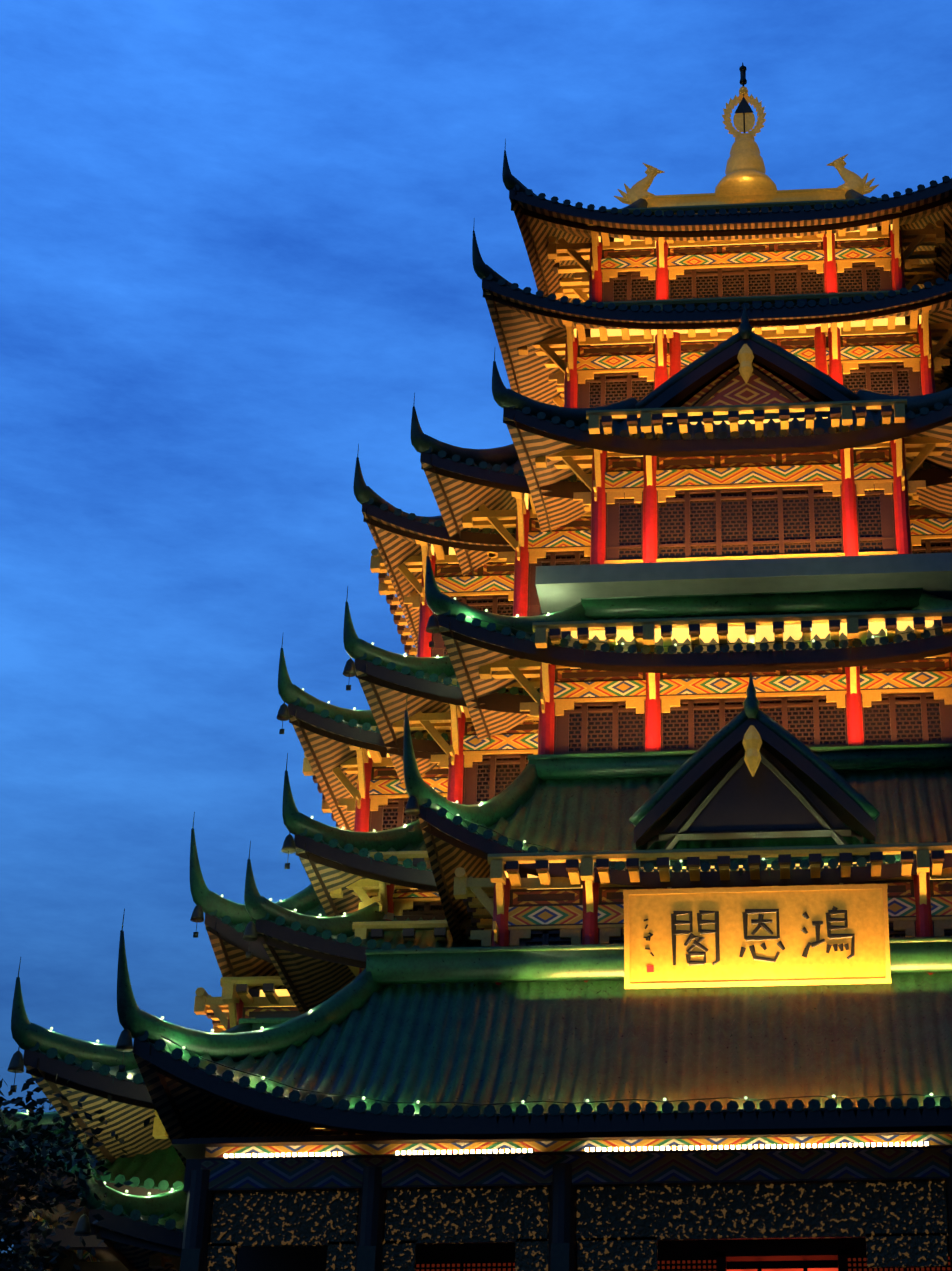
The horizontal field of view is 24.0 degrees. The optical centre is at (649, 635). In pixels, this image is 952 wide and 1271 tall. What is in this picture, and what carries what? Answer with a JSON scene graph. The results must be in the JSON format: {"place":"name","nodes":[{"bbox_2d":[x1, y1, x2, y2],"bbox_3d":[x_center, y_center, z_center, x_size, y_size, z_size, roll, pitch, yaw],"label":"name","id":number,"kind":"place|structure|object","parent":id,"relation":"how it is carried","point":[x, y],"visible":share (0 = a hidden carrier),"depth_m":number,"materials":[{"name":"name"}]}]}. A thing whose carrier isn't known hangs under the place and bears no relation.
{"place":"outdoors","nodes":[
{"label":"outdoors","id":0,"kind":"place"},
{"bbox_2d":[0,1068,163,1270],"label":"tree","id":1,"kind":"object","parent":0,"point":[19,1159],"visible":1,"depth_m":31.59,"materials":[{"name":"green plant"}]},
{"bbox_2d":[0,0,951,1260],"label":"sky","id":2,"kind":"structure","parent":0,"point":[236,236],"materials":[{"name":"blue"}]},
{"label":"terrace","id":3,"kind":"structure","parent":0,"visible":0},
{"bbox_2d":[12,1131,951,1270],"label":"wall","id":4,"kind":"structure","parent":3,"relation":"on","point":[864,1201],"depth_m":41.82,"materials":[{"name":"brown wood"}]},
{"bbox_2d":[148,197,951,1270],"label":"walls","id":5,"kind":"structure","parent":3,"relation":"on","point":[852,519],"depth_m":55.60,"materials":[{"name":"brown wood"}]},
{"bbox_2d":[0,180,951,1270],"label":"roof eaves","id":6,"kind":"object","parent":5,"relation":"attached to","point":[183,1098],"visible":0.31,"depth_m":53.03,"materials":[{"name":"brown wood"}]},
{"bbox_2d":[0,139,951,1223],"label":"roof ridges","id":7,"kind":"object","parent":5,"relation":"on","point":[378,973],"visible":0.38,"depth_m":50.84,"materials":[{"name":"tile"}]},
{"bbox_2d":[8,611,439,1256],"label":"bells","id":8,"kind":"object","parent":7,"relation":"hanging from","point":[124,1039],"visible":0.88,"depth_m":49.23,"materials":[{"name":"brown metal"}]},
{"bbox_2d":[0,176,951,1236],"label":"roof tiles","id":9,"kind":"object","parent":7,"relation":"on","point":[480,1046],"visible":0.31,"depth_m":45.13,"materials":[{"name":"tile"}]},
{"bbox_2d":[614,62,878,207],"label":"roof finial","id":10,"kind":"object","parent":9,"relation":"on","point":[746,179],"visible":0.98,"depth_m":71.87,"materials":[{"name":"gold metal"}]},
{"bbox_2d":[26,597,932,1194],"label":"roof lamps","id":11,"kind":"object","parent":7,"relation":"on","point":[344,913],"visible":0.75,"depth_m":47.50,"materials":[{"name":"white glass"}]},
{"bbox_2d":[647,344,862,855],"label":"gables","id":12,"kind":"object","parent":5,"relation":"on","point":[752,788],"visible":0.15,"depth_m":48.86,"materials":[{"name":"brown wood"}]},
{"bbox_2d":[623,883,891,988],"bbox_3d":[2.206,6.234,46.305,5.480,2.182,1.034,-2,-28,3],"label":"plaque","id":13,"kind":"object","parent":5,"relation":"attached to","point":[760,936],"visible":1,"depth_m":46.05,"materials":[{"name":"gold metal"}]}
]}

